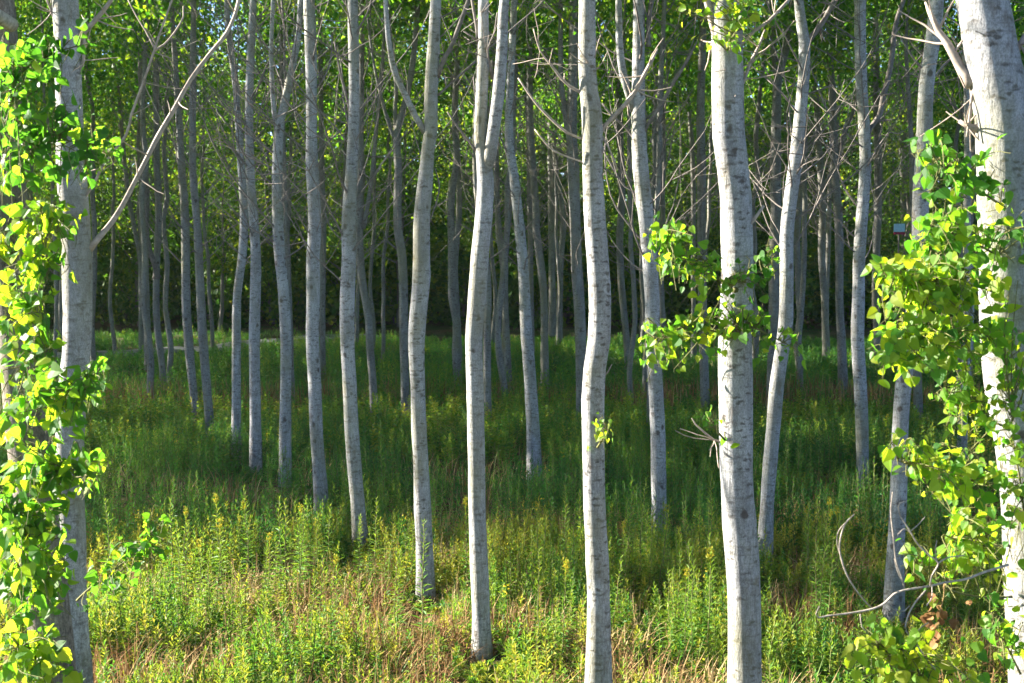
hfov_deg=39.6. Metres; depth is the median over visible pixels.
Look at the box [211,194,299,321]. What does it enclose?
woodland shrub
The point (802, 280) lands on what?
poplar tree
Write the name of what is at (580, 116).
poplar tree
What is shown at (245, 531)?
goldenrod stalk
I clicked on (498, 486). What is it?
goldenrod stalk
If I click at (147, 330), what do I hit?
poplar tree
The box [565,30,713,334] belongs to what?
woodland tree
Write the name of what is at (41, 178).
woodland tree
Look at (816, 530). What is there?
goldenrod stalk
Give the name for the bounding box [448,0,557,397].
poplar tree
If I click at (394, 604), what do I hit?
goldenrod stalk
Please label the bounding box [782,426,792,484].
goldenrod stalk
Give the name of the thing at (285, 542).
goldenrod stalk
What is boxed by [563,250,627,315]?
woodland shrub
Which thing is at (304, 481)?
goldenrod stalk
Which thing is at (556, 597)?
goldenrod stalk
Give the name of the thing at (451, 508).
goldenrod stalk
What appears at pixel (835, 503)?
goldenrod stalk
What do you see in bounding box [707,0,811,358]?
poplar tree
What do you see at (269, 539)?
goldenrod stalk
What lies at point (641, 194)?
poplar tree
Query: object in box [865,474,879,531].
goldenrod stalk
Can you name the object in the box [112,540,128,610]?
goldenrod stalk
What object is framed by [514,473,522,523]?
goldenrod stalk
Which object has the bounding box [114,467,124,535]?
goldenrod stalk
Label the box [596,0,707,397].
poplar tree
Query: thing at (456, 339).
poplar tree
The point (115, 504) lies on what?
goldenrod stalk
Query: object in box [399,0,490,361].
poplar tree
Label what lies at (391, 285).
woodland shrub
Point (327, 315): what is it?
woodland shrub
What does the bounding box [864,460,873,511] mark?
goldenrod stalk
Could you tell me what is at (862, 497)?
goldenrod stalk
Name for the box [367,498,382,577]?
goldenrod stalk
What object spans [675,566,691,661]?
goldenrod stalk
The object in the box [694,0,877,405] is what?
poplar tree
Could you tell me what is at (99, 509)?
goldenrod stalk
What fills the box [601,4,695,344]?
poplar tree
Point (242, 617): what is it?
goldenrod stalk
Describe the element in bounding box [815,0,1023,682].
poplar tree
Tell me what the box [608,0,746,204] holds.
poplar tree
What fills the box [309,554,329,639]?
goldenrod stalk
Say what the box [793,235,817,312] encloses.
woodland shrub
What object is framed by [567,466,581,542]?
goldenrod stalk
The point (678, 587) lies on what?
goldenrod stalk
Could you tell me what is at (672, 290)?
woodland shrub
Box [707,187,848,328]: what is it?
woodland shrub
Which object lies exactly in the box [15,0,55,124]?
poplar tree
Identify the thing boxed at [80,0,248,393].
poplar tree
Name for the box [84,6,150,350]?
poplar tree
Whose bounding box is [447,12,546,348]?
poplar tree
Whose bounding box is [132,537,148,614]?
goldenrod stalk
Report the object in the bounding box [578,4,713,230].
woodland tree
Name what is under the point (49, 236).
woodland shrub
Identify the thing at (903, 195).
poplar tree
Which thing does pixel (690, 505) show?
goldenrod stalk
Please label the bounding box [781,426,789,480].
goldenrod stalk
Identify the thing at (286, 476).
goldenrod stalk
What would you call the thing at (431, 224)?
woodland shrub
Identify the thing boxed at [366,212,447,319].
woodland shrub
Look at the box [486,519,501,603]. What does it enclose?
goldenrod stalk
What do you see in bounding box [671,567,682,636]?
goldenrod stalk
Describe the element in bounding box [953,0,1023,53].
poplar tree
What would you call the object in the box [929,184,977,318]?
woodland shrub
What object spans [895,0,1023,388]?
poplar tree
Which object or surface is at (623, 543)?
goldenrod stalk
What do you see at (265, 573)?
goldenrod stalk
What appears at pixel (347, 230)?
poplar tree
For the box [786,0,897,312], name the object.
poplar tree
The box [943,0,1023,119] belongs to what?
poplar tree
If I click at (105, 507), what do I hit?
goldenrod stalk
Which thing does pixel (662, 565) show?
goldenrod stalk
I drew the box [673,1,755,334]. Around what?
poplar tree
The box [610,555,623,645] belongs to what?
goldenrod stalk
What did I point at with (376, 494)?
goldenrod stalk
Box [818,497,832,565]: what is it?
goldenrod stalk
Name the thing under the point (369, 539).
goldenrod stalk
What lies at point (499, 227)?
poplar tree
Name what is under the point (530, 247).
poplar tree
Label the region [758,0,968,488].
poplar tree
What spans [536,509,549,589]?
goldenrod stalk
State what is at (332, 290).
woodland shrub
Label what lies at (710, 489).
goldenrod stalk
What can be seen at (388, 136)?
poplar tree
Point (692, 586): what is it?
goldenrod stalk
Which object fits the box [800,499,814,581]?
goldenrod stalk
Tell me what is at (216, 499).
goldenrod stalk
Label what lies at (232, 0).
sky
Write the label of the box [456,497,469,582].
goldenrod stalk
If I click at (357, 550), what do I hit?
goldenrod stalk
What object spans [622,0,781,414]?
poplar tree
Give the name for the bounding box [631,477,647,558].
goldenrod stalk
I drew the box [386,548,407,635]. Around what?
goldenrod stalk
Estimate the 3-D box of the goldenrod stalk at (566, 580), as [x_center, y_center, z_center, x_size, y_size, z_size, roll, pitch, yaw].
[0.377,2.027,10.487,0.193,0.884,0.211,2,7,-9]
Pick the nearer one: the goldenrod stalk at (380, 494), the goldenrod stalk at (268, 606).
the goldenrod stalk at (268, 606)
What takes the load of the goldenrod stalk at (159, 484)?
on the ground at (440, 329)
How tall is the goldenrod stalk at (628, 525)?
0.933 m
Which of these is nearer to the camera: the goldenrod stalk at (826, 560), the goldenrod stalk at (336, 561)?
the goldenrod stalk at (336, 561)
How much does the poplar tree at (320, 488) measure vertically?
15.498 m
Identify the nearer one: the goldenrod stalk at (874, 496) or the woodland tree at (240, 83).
the goldenrod stalk at (874, 496)
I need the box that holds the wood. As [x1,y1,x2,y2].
[26,32,972,307]
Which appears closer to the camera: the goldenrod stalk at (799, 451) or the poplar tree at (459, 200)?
the goldenrod stalk at (799, 451)
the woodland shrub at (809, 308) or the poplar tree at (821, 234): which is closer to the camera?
the poplar tree at (821, 234)
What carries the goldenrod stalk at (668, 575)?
on the ground at (440, 329)
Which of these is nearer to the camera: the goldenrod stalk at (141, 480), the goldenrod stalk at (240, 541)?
the goldenrod stalk at (240, 541)
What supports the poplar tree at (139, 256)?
on the ground at (440, 329)
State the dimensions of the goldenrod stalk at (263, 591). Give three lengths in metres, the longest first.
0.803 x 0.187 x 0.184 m
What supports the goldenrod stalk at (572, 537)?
on the ground at (440, 329)
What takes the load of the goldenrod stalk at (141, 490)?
on the ground at (440, 329)
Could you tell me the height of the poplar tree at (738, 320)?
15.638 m
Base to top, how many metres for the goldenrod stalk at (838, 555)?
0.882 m
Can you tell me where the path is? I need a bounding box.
[52,334,380,358]
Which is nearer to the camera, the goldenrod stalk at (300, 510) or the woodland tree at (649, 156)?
the goldenrod stalk at (300, 510)
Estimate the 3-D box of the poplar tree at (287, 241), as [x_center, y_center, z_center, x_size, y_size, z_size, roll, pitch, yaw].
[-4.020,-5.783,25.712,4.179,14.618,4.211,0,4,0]
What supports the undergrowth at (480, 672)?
on the ground at (440, 329)
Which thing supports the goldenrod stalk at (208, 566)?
on the ground at (440, 329)
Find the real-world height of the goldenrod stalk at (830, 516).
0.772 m
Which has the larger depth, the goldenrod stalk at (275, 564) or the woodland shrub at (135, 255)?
the woodland shrub at (135, 255)
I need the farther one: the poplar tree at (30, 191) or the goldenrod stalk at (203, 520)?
the poplar tree at (30, 191)
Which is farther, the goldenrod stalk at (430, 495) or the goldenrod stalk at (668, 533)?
the goldenrod stalk at (430, 495)
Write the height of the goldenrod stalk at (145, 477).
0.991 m
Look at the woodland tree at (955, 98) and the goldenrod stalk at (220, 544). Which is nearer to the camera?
the goldenrod stalk at (220, 544)
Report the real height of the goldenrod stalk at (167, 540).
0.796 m
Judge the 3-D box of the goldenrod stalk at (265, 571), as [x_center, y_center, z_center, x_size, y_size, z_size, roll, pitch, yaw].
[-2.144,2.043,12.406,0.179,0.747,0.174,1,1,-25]
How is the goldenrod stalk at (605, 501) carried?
on the ground at (440, 329)
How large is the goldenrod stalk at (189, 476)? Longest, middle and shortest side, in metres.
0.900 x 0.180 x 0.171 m
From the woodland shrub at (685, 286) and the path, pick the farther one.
the woodland shrub at (685, 286)
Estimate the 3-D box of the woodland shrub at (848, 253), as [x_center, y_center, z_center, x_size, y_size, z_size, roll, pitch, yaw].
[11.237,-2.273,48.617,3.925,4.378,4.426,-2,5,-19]
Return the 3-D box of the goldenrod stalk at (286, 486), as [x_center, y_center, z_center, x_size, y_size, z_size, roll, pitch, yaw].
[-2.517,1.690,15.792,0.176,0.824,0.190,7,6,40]
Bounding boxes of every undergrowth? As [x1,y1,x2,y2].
[0,326,1007,682]
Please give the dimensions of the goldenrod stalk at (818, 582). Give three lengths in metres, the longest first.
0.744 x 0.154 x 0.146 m
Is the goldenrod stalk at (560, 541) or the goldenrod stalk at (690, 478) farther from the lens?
the goldenrod stalk at (690, 478)
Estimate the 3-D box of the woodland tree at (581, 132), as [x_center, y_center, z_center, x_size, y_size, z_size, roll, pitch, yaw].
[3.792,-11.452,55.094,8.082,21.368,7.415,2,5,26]
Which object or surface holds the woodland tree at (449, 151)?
on the ground at (440, 329)
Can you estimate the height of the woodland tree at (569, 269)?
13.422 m
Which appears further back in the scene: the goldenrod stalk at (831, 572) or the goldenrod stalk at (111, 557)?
the goldenrod stalk at (111, 557)
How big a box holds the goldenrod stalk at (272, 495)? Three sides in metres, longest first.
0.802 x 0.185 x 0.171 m
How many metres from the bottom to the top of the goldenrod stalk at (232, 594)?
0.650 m
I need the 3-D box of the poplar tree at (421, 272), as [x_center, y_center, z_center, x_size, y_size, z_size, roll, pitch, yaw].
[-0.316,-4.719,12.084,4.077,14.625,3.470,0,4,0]
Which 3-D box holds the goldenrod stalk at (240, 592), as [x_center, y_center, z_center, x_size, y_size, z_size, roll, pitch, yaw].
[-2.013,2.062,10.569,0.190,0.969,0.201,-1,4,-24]
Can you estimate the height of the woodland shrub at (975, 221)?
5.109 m
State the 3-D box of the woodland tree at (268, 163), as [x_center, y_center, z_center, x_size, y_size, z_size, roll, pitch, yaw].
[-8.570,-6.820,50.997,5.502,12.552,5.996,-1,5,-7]
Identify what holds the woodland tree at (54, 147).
on the ground at (440, 329)
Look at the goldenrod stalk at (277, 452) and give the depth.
15.56 m
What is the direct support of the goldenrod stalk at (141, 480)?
on the ground at (440, 329)
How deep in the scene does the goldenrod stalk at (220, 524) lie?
12.08 m
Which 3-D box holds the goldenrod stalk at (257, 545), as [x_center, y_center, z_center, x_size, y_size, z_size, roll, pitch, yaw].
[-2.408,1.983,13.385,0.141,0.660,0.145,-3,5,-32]
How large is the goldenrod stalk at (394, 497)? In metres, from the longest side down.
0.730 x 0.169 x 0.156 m
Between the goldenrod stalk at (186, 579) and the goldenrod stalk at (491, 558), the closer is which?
the goldenrod stalk at (491, 558)
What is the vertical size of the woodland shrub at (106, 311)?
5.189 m
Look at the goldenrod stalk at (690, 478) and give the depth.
15.45 m
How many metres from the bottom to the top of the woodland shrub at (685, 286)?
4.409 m
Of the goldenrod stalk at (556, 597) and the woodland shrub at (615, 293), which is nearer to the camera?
the goldenrod stalk at (556, 597)
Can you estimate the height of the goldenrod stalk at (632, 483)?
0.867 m
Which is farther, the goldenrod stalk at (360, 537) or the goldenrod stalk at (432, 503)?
the goldenrod stalk at (432, 503)
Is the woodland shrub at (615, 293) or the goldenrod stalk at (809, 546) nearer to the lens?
the goldenrod stalk at (809, 546)
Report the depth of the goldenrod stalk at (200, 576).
12.02 m
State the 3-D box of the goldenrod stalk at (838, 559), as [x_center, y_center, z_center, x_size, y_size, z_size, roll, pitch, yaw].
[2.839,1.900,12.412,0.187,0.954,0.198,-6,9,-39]
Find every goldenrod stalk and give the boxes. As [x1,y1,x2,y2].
[92,481,102,535]
[94,485,102,530]
[95,474,106,529]
[98,477,106,521]
[100,498,116,594]
[101,480,114,539]
[104,534,117,601]
[109,472,121,537]
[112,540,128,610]
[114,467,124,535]
[121,559,133,604]
[129,460,139,523]
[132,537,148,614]
[133,448,147,512]
[133,483,142,531]
[137,441,150,511]
[139,470,146,510]
[153,457,167,516]
[155,539,167,595]
[162,524,178,581]
[164,497,179,593]
[166,476,176,526]
[167,479,181,561]
[169,519,187,594]
[176,544,187,597]
[177,506,192,591]
[177,523,195,598]
[181,471,195,531]
[190,471,206,533]
[190,539,208,609]
[191,537,207,621]
[197,497,207,548]
[201,545,215,615]
[201,548,217,628]
[205,517,227,607]
[210,492,230,589]
[214,541,229,618]
[228,564,239,625]
[229,555,249,655]
[235,509,243,569]
[236,515,243,572]
[236,594,248,651]
[238,485,255,571]
[240,500,258,582]
[249,579,267,672]
[250,519,262,572]
[258,531,275,605]
[258,536,272,600]
[258,545,272,607]
[262,446,273,508]
[263,598,277,665]
[268,457,276,521]
[270,531,281,595]
[272,495,288,600]
[274,439,290,517]
[274,448,288,512]
[277,498,295,601]
[279,460,290,512]
[281,446,293,507]
[291,500,310,580]
[292,502,307,589]
[293,509,308,588]
[296,513,313,579]
[299,574,321,672]
[301,460,312,506]
[307,512,321,580]
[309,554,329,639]
[319,505,334,578]
[324,579,343,665]
[328,554,343,651]
[340,460,350,518]
[349,513,365,580]
[353,517,365,586]
[361,526,376,585]
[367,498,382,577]
[370,471,380,520]
[372,516,384,571]
[375,526,391,593]
[377,472,387,518]
[386,513,395,564]
[386,546,407,638]
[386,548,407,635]
[390,473,399,524]
[402,500,411,562]
[404,522,415,587]
[405,518,415,580]
[409,519,433,642]
[429,471,435,532]
[430,478,436,531]
[431,456,442,524]
[433,458,447,537]
[447,471,460,542]
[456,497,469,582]
[464,504,470,585]
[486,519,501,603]
[488,524,497,579]
[490,476,496,520]
[491,449,506,522]
[499,449,509,506]
[500,466,513,544]
[504,518,517,591]
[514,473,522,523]
[523,466,537,527]
[524,525,537,589]
[529,547,548,654]
[531,507,545,577]
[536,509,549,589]
[542,518,554,583]
[543,470,556,526]
[544,555,564,648]
[548,594,562,656]
[554,557,573,656]
[555,520,564,566]
[557,485,575,556]
[562,475,571,539]
[562,519,569,562]
[566,503,578,577]
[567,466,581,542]
[575,484,584,537]
[576,489,584,560]
[577,451,584,530]
[577,470,583,531]
[605,461,609,525]
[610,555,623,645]
[611,453,620,505]
[611,519,628,594]
[618,486,634,567]
[620,497,638,581]
[627,522,640,581]
[629,457,637,514]
[630,430,639,505]
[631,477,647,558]
[632,497,648,590]
[641,510,657,595]
[642,506,650,567]
[645,537,656,604]
[649,497,671,597]
[649,513,662,578]
[655,527,668,596]
[658,496,669,547]
[660,569,678,644]
[661,503,676,574]
[661,524,672,582]
[665,572,678,644]
[669,550,683,628]
[671,526,679,581]
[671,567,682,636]
[674,510,691,587]
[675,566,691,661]
[677,540,699,632]
[681,560,698,640]
[684,473,694,529]
[686,463,695,521]
[686,540,695,598]
[686,599,699,673]
[689,497,698,533]
[693,522,703,564]
[694,502,703,549]
[697,546,721,654]
[698,470,713,559]
[702,534,726,650]
[703,492,720,564]
[710,499,720,552]
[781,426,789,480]
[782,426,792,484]
[792,427,802,482]
[792,442,801,493]
[794,438,804,501]
[798,504,814,580]
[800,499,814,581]
[800,502,820,592]
[804,423,813,470]
[805,540,824,633]
[808,543,829,643]
[810,494,822,572]
[813,429,825,489]
[813,552,822,610]
[815,509,830,581]
[817,533,837,635]
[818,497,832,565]
[818,509,833,575]
[823,411,836,475]
[824,509,833,565]
[825,517,844,594]
[829,505,846,585]
[832,484,838,535]
[832,507,846,589]
[838,504,854,588]
[839,461,848,521]
[846,471,858,544]
[851,504,869,591]
[857,478,865,522]
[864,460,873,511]
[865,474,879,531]
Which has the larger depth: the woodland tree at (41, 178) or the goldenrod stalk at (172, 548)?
the woodland tree at (41, 178)
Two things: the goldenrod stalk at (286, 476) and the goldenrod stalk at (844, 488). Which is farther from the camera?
the goldenrod stalk at (286, 476)
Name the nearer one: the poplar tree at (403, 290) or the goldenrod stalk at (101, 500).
the goldenrod stalk at (101, 500)
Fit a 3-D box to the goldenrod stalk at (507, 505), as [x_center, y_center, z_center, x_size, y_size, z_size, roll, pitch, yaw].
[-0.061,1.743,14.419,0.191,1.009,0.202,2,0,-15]
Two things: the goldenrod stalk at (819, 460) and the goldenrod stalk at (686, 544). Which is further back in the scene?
the goldenrod stalk at (819, 460)
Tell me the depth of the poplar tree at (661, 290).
31.42 m
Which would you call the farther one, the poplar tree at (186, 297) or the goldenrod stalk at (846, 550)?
the poplar tree at (186, 297)
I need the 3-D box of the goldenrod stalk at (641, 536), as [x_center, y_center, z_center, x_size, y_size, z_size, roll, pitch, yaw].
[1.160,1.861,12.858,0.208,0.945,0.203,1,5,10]
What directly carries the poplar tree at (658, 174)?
on the ground at (440, 329)
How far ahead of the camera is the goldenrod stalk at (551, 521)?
12.69 m
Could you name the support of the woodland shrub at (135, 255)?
on the ground at (440, 329)
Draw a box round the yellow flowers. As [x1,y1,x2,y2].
[88,414,922,682]
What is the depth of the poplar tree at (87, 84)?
29.90 m
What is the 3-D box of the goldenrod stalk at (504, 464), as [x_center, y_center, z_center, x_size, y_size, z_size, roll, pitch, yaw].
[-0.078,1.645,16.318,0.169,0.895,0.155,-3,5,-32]
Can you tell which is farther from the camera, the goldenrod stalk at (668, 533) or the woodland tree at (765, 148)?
the woodland tree at (765, 148)
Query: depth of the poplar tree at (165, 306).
30.15 m
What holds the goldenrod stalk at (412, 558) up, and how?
on the ground at (440, 329)
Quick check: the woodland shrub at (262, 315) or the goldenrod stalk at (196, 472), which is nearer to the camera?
the goldenrod stalk at (196, 472)
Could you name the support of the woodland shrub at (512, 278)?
on the ground at (440, 329)
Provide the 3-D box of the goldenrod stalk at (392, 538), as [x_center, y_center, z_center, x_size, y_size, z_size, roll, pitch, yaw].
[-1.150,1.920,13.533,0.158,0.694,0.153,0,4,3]
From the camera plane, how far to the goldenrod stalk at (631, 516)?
13.00 m
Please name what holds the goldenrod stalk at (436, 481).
on the ground at (440, 329)
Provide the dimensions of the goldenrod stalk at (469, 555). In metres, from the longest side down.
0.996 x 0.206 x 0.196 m
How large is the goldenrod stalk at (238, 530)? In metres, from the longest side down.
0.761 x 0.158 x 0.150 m
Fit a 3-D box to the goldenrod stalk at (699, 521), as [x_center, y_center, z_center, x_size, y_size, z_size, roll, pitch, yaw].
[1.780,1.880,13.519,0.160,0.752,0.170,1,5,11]
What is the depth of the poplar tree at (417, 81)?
32.56 m
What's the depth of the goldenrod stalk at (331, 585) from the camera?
10.64 m
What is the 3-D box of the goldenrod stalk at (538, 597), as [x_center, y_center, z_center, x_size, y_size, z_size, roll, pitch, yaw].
[0.204,1.990,10.595,0.194,0.938,0.184,4,6,8]
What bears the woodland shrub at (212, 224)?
on the ground at (440, 329)
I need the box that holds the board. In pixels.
[894,224,904,328]
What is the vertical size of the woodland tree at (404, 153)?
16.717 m
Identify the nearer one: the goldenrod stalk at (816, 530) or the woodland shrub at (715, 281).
the goldenrod stalk at (816, 530)
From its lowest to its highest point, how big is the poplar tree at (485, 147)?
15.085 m
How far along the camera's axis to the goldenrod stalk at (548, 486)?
14.94 m
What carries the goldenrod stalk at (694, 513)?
on the ground at (440, 329)
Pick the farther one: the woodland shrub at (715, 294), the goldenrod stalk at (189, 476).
the woodland shrub at (715, 294)
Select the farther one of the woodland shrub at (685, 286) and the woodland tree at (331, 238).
the woodland shrub at (685, 286)
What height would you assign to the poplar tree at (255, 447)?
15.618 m
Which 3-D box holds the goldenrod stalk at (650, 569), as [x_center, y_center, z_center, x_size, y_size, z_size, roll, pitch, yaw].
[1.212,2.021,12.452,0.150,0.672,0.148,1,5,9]
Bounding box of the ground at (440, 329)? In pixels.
[0,309,1005,682]
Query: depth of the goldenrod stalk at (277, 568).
12.43 m
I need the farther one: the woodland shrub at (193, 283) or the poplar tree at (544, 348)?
the woodland shrub at (193, 283)
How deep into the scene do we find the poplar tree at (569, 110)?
21.95 m
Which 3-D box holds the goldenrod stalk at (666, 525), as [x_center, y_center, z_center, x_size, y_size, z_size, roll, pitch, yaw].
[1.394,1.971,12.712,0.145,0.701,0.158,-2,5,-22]
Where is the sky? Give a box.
[24,0,1014,210]
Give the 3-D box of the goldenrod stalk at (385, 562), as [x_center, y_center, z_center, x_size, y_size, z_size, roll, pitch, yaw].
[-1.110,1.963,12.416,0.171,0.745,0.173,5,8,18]
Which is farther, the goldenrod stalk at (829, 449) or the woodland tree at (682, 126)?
the woodland tree at (682, 126)
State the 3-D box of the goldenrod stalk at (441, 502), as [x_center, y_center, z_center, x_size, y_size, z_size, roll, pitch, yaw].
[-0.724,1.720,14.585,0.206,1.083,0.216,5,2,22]
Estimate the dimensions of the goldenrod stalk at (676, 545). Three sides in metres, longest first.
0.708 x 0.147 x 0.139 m
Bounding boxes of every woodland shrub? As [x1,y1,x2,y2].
[33,181,53,318]
[34,197,59,314]
[37,198,129,318]
[42,203,136,326]
[59,226,130,314]
[95,168,215,322]
[99,210,194,327]
[103,193,224,315]
[126,163,277,329]
[161,215,236,319]
[170,182,241,314]
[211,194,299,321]
[214,199,274,310]
[246,202,337,327]
[249,158,389,322]
[261,137,414,327]
[326,206,409,321]
[329,186,411,307]
[336,200,447,323]
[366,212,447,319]
[387,193,440,310]
[404,199,518,326]
[407,157,502,308]
[431,164,527,319]
[459,232,563,312]
[463,134,613,328]
[494,211,586,322]
[563,190,640,328]
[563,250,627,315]
[609,190,690,318]
[609,190,713,328]
[665,216,713,311]
[672,192,779,319]
[680,227,767,322]
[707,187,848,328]
[759,170,832,316]
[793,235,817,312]
[794,211,895,327]
[794,222,883,321]
[809,186,889,310]
[846,218,947,324]
[848,207,936,321]
[925,198,978,322]
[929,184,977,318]
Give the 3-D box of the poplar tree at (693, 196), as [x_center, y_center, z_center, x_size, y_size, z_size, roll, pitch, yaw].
[4.592,-6.795,36.117,4.226,15.011,4.092,0,4,0]
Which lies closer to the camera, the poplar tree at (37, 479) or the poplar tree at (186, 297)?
the poplar tree at (37, 479)
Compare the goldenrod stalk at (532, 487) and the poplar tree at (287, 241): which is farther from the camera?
the poplar tree at (287, 241)
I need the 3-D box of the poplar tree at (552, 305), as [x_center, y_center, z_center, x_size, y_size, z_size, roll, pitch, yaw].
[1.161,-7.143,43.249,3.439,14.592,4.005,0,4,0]
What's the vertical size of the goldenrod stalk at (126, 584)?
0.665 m
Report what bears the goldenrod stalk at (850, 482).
on the ground at (440, 329)
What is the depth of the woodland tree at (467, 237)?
45.25 m
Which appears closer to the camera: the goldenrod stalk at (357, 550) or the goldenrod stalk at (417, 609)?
the goldenrod stalk at (417, 609)
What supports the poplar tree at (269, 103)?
on the ground at (440, 329)
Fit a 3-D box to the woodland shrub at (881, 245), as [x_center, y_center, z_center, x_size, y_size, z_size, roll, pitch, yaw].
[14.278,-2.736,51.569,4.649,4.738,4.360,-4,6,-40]
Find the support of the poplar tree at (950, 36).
on the ground at (440, 329)
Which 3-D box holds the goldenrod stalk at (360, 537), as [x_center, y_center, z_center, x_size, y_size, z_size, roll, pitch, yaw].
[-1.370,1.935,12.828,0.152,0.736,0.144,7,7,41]
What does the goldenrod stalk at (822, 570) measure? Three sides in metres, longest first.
1.010 x 0.209 x 0.198 m
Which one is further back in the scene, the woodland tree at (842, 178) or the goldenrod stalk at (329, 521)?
the woodland tree at (842, 178)
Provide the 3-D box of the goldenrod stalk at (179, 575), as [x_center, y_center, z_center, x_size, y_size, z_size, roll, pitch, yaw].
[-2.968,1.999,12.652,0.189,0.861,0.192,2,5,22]
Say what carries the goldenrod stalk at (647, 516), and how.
on the ground at (440, 329)
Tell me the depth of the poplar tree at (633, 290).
25.31 m
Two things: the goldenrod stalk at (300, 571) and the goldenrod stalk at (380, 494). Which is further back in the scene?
the goldenrod stalk at (380, 494)
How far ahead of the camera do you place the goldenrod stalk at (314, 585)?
10.65 m
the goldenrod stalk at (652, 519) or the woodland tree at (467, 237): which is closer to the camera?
the goldenrod stalk at (652, 519)
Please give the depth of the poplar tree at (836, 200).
27.66 m
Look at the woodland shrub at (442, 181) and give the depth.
54.35 m
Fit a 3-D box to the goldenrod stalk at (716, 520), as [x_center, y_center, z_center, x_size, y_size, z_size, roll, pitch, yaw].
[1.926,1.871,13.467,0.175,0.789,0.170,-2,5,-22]
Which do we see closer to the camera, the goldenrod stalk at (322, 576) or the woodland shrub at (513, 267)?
the goldenrod stalk at (322, 576)
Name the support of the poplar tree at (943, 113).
on the ground at (440, 329)
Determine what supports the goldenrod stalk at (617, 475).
on the ground at (440, 329)
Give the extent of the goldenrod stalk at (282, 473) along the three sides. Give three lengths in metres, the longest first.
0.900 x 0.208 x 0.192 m
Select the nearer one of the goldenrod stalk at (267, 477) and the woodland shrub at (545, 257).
the goldenrod stalk at (267, 477)
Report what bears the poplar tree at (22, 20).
on the ground at (440, 329)
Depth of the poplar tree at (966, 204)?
18.56 m
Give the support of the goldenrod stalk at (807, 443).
on the ground at (440, 329)
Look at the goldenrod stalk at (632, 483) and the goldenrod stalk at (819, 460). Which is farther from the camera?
the goldenrod stalk at (819, 460)
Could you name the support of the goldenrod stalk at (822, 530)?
on the ground at (440, 329)
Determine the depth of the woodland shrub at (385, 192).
54.57 m
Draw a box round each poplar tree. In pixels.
[0,0,112,682]
[14,0,82,121]
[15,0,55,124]
[15,0,109,378]
[16,12,34,36]
[17,0,98,340]
[17,0,149,376]
[19,2,91,239]
[27,0,240,682]
[55,0,229,369]
[79,0,264,430]
[79,3,188,361]
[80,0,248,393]
[84,0,210,403]
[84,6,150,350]
[92,6,172,352]
[101,0,286,439]
[106,0,220,381]
[143,0,344,473]
[151,0,391,517]
[153,0,345,465]
[153,0,369,487]
[163,0,267,348]
[201,0,339,231]
[209,0,378,401]
[224,0,508,548]
[257,0,389,380]
[280,0,442,412]
[284,0,387,205]
[303,5,387,346]
[321,0,497,414]
[328,0,423,365]
[333,0,420,354]
[345,0,461,134]
[383,0,477,603]
[383,0,553,426]
[396,0,543,384]
[396,0,580,392]
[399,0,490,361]
[402,6,521,208]
[436,0,615,484]
[447,0,543,659]
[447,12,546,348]
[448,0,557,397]
[452,0,549,363]
[457,0,598,393]
[467,0,718,537]
[472,0,581,357]
[489,0,679,418]
[501,1,607,343]
[514,0,671,682]
[517,0,680,374]
[517,6,596,335]
[521,1,580,348]
[543,0,718,438]
[546,0,625,155]
[567,0,694,405]
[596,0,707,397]
[596,0,711,377]
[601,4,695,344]
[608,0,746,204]
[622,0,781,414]
[631,7,718,356]
[638,0,806,682]
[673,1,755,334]
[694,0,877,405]
[698,0,958,564]
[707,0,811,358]
[745,0,877,388]
[745,0,888,381]
[745,0,912,396]
[756,1,898,360]
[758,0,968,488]
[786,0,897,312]
[790,0,975,418]
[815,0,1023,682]
[820,0,948,356]
[852,0,950,319]
[869,0,961,161]
[869,0,1023,458]
[882,0,1023,626]
[886,0,1022,383]
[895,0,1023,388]
[918,3,1022,96]
[942,2,972,112]
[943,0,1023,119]
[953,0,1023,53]
[1011,0,1023,61]
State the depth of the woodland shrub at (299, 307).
47.91 m
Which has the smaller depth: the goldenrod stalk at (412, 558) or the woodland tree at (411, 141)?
the goldenrod stalk at (412, 558)
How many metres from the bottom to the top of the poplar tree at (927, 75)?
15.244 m
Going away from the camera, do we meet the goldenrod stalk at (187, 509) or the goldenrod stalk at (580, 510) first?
the goldenrod stalk at (187, 509)
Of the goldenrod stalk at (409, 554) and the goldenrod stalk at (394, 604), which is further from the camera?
the goldenrod stalk at (409, 554)
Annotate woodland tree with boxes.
[18,8,102,227]
[19,5,131,331]
[51,15,216,325]
[82,9,213,308]
[152,1,301,317]
[168,48,290,332]
[196,0,341,323]
[263,3,421,270]
[288,13,444,205]
[325,4,473,326]
[393,27,521,277]
[401,6,565,330]
[501,3,631,323]
[504,4,650,204]
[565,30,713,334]
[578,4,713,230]
[648,3,782,313]
[667,0,793,261]
[692,0,850,308]
[809,5,960,312]
[822,1,962,321]
[829,0,971,312]
[938,1,972,185]
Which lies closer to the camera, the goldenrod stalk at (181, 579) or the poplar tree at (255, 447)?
the goldenrod stalk at (181, 579)
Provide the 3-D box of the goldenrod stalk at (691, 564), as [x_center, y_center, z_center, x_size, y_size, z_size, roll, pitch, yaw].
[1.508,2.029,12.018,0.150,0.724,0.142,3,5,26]
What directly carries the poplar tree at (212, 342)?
on the ground at (440, 329)
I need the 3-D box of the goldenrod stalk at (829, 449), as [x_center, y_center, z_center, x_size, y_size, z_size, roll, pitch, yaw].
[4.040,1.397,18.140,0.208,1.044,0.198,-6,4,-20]
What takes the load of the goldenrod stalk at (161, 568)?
on the ground at (440, 329)
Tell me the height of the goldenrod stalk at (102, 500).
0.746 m

